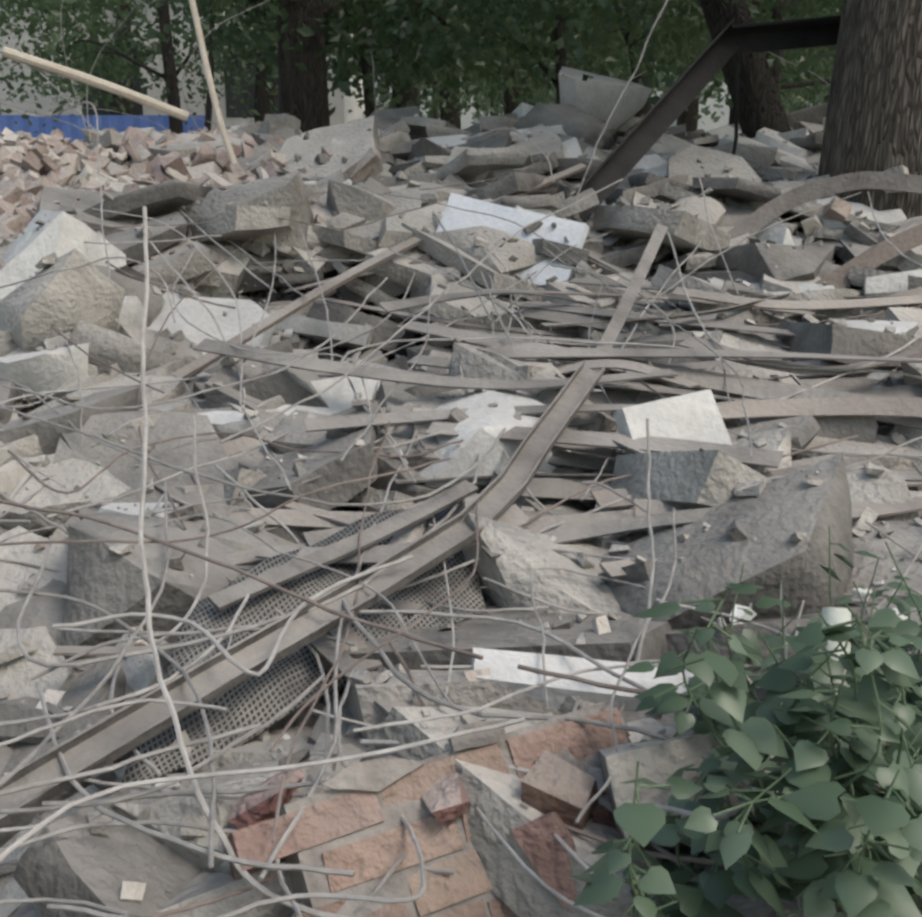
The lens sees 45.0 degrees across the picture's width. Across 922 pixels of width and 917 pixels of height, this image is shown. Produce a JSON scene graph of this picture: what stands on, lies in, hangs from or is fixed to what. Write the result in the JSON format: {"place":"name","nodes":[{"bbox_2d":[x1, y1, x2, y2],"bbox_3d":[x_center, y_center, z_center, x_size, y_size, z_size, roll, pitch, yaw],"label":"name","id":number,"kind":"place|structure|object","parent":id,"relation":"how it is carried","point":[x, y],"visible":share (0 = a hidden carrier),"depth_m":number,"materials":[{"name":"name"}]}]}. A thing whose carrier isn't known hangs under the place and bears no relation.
{"place":"outdoors","nodes":[
{"label":"outdoors","id":0,"kind":"place"},
{"bbox_2d":[0,0,277,133],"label":"tree","id":1,"kind":"object","parent":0,"point":[109,68],"depth_m":16.79,"materials":[{"name":"green plant"}]},
{"bbox_2d":[128,0,508,132],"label":"tree","id":2,"kind":"object","parent":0,"point":[303,97],"depth_m":11.19,"materials":[{"name":"plant"}]},
{"bbox_2d":[132,0,756,108],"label":"tree","id":3,"kind":"object","parent":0,"point":[337,36],"depth_m":12.03,"materials":[{"name":"green plant"}]},
{"bbox_2d":[331,14,624,128],"bbox_3d":[-0.147,-9.008,21.237,7.540,9.324,6.895,0,16,1],"label":"tree","id":4,"kind":"object","parent":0,"point":[455,120],"depth_m":21.59,"materials":[{"name":"green plant"}]},
{"bbox_2d":[352,0,769,107],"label":"tree","id":5,"kind":"object","parent":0,"point":[469,65],"depth_m":13.02,"materials":[{"name":"green plant"}]},
{"bbox_2d":[375,62,826,131],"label":"distant buildings walls","id":6,"kind":"structure","parent":0,"point":[467,120],"depth_m":59.02,"materials":[{"name":"white paint"}]},
{"bbox_2d":[375,71,677,126],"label":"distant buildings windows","id":7,"kind":"structure","parent":6,"relation":"in","point":[475,120],"depth_m":59.19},
{"bbox_2d":[373,3,834,125],"bbox_3d":[0.655,-15.148,36.486,52.336,12.400,19.545,0,16,1],"label":"tree line","id":8,"kind":"object","parent":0,"point":[791,105],"depth_m":35.72,"materials":[{"name":"green plant"}]},
{"bbox_2d":[525,0,840,117],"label":"tree","id":9,"kind":"object","parent":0,"point":[609,37],"depth_m":13.65,"materials":[{"name":"green plant"}]},
{"bbox_2d":[577,4,830,131],"bbox_3d":[5.142,-9.375,22.051,7.791,9.581,8.198,0,16,1],"label":"tree","id":10,"kind":"object","parent":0,"point":[688,119],"depth_m":22.34,"materials":[{"name":"green plant"}]},
{"bbox_2d":[821,607,850,746],"bbox_3d":[0.664,0.416,1.978,0.052,0.289,0.177,3,16,10],"label":"stand pipe","id":11,"kind":"object","parent":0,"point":[832,615],"visible":0.29,"depth_m":1.98,"materials":[{"name":"white plastic"}]},
{"bbox_2d":[818,0,921,218],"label":"tree trunk","id":12,"kind":"object","parent":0,"point":[873,120],"visible":0.4,"depth_m":5.93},
{"label":"ground","id":13,"kind":"structure","parent":0,"visible":0},
{"bbox_2d":[10,0,136,71],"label":"tree","id":14,"kind":"object","parent":13,"relation":"on","point":[111,4],"visible":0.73,"depth_m":18.45,"materials":[{"name":"green plant"}]},
{"bbox_2d":[0,115,204,142],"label":"blue fence","id":15,"kind":"object","parent":13,"relation":"on","point":[121,123],"visible":0.15,"depth_m":21.88,"materials":[{"name":"blue metal"}]},
{"bbox_2d":[0,0,277,114],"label":"tree","id":16,"kind":"object","parent":13,"relation":"on","point":[48,12],"depth_m":22.66,"materials":[{"name":"green plant"}]},
{"bbox_2d":[0,0,364,129],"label":"building wall","id":17,"kind":"structure","parent":13,"relation":"on","point":[341,114],"depth_m":23.85,"materials":[{"name":"grey concrete"}]},
{"bbox_2d":[0,48,279,116],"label":"building windows","id":18,"kind":"structure","parent":17,"relation":"in","point":[239,106],"depth_m":23.87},
{"bbox_2d":[84,0,419,122],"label":"tree","id":19,"kind":"object","parent":13,"relation":"on","point":[185,45],"depth_m":18.70,"materials":[{"name":"green plant"}]},
{"bbox_2d":[111,0,596,118],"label":"tree","id":20,"kind":"object","parent":13,"relation":"on","point":[400,66],"depth_m":11.59,"materials":[{"name":"green plant"}]},
{"bbox_2d":[0,0,842,132],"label":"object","id":21,"kind":"object","parent":13,"relation":"on","point":[32,19],"depth_m":20.02,"materials":[{"name":"green plant"}]},
{"bbox_2d":[0,69,921,916],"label":"concrete rubble","id":22,"kind":"object","parent":13,"relation":"on","point":[82,305],"visible":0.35,"depth_m":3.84,"materials":[{"name":"grey concrete"}]},
{"bbox_2d":[119,500,484,790],"bbox_3d":[-0.342,0.360,2.627,1.279,0.258,0.428,-15,22,-42],"label":"wire mesh","id":23,"kind":"object","parent":22,"relation":"on","point":[270,692],"visible":0.5,"depth_m":2.54,"materials":[{"name":"grey metal"}]},
{"bbox_2d":[227,707,627,916],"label":"brick wall fragment","id":24,"kind":"object","parent":22,"relation":"on","point":[558,792],"visible":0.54,"depth_m":1.83,"materials":[{"name":"red brick"}]},
{"bbox_2d":[321,719,575,791],"bbox_3d":[-0.018,0.520,1.914,0.459,0.105,0.080,-5,17,-16],"label":"rubble","id":25,"kind":"object","parent":24,"relation":"attached to","point":[377,774],"visible":0.77,"depth_m":1.86,"materials":[{"name":"white stone"}]},
{"bbox_2d":[274,700,625,916],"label":"mortar","id":26,"kind":"object","parent":22,"relation":"on","point":[396,884],"visible":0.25,"depth_m":1.82,"materials":[{"name":"grey concrete"}]},
{"bbox_2d":[0,163,921,828],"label":"steel strips","id":27,"kind":"object","parent":22,"relation":"on","point":[102,743],"visible":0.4,"depth_m":3.45,"materials":[{"name":"grey metal"}]},
{"bbox_2d":[433,193,589,287],"bbox_3d":[0.234,-1.086,5.555,0.760,0.434,0.292,6,17,18],"label":"leaning panel","id":28,"kind":"object","parent":22,"relation":"on","point":[574,232],"visible":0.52,"depth_m":5.57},
{"bbox_2d":[472,389,751,721],"bbox_3d":[0.443,0.158,2.886,0.590,0.399,1.513,3,17,11],"label":"white block","id":29,"kind":"object","parent":22,"relation":"on","point":[695,416],"depth_m":2.31,"materials":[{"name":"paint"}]},
{"bbox_2d":[572,15,840,222],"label":"steel beam","id":30,"kind":"structure","parent":22,"relation":"on","point":[647,132],"depth_m":6.49,"materials":[{"name":"brown metal"}]},
{"bbox_2d":[345,8,705,114],"bbox_3d":[0.502,-6.992,16.098,7.292,8.315,7.530,0,16,1],"label":"tree","id":31,"kind":"object","parent":13,"relation":"on","point":[549,87],"depth_m":16.74,"materials":[{"name":"green plant"}]},
{"bbox_2d":[235,231,836,362],"bbox_3d":[0.124,-1.511,8.474,30.000,1.411,16.800,0,16,1],"label":"rubble mound","id":32,"kind":"object","parent":13,"relation":"on","point":[257,296],"depth_m":5.77,"materials":[{"name":"grey concrete"}]},
{"bbox_2d":[2,0,825,180],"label":"wooden poles","id":33,"kind":"object","parent":32,"relation":"on","point":[88,79],"visible":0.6,"depth_m":6.79,"materials":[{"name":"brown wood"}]},
{"bbox_2d":[0,109,913,745],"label":"loose bricks","id":34,"kind":"object","parent":32,"relation":"on","point":[132,163],"visible":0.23,"depth_m":6.91,"materials":[{"name":"beige brick"}]},
{"bbox_2d":[0,0,921,916],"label":"rebar","id":35,"kind":"object","parent":32,"relation":"on","point":[148,790],"visible":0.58,"depth_m":2.38,"materials":[{"name":"grey metal"}]},
{"bbox_2d":[0,66,921,821],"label":"plaster rubble","id":36,"kind":"object","parent":32,"relation":"on","point":[482,426],"visible":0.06,"depth_m":4.85,"materials":[{"name":"white paint"}]},
{"bbox_2d":[0,128,921,916],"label":"rusty rebar","id":37,"kind":"object","parent":32,"relation":"on","point":[420,700],"visible":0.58,"depth_m":2.58,"materials":[{"name":"metal"}]},
{"bbox_2d":[500,0,841,116],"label":"tree","id":38,"kind":"object","parent":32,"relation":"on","point":[672,38],"depth_m":11.91,"materials":[{"name":"green plant"}]},
{"bbox_2d":[567,526,921,916],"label":"weed plant","id":39,"kind":"object","parent":32,"relation":"on","point":[812,789],"depth_m":1.51,"materials":[{"name":"green plant"}]},
{"bbox_2d":[385,0,842,138],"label":"leaning tree","id":40,"kind":"object","parent":13,"relation":"on","point":[518,37],"depth_m":8.44,"materials":[{"name":"green plant"}]},
{"bbox_2d":[547,0,841,124],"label":"tree","id":41,"kind":"object","parent":13,"relation":"on","point":[825,73],"depth_m":15.25,"materials":[{"name":"green plant"}]}
]}

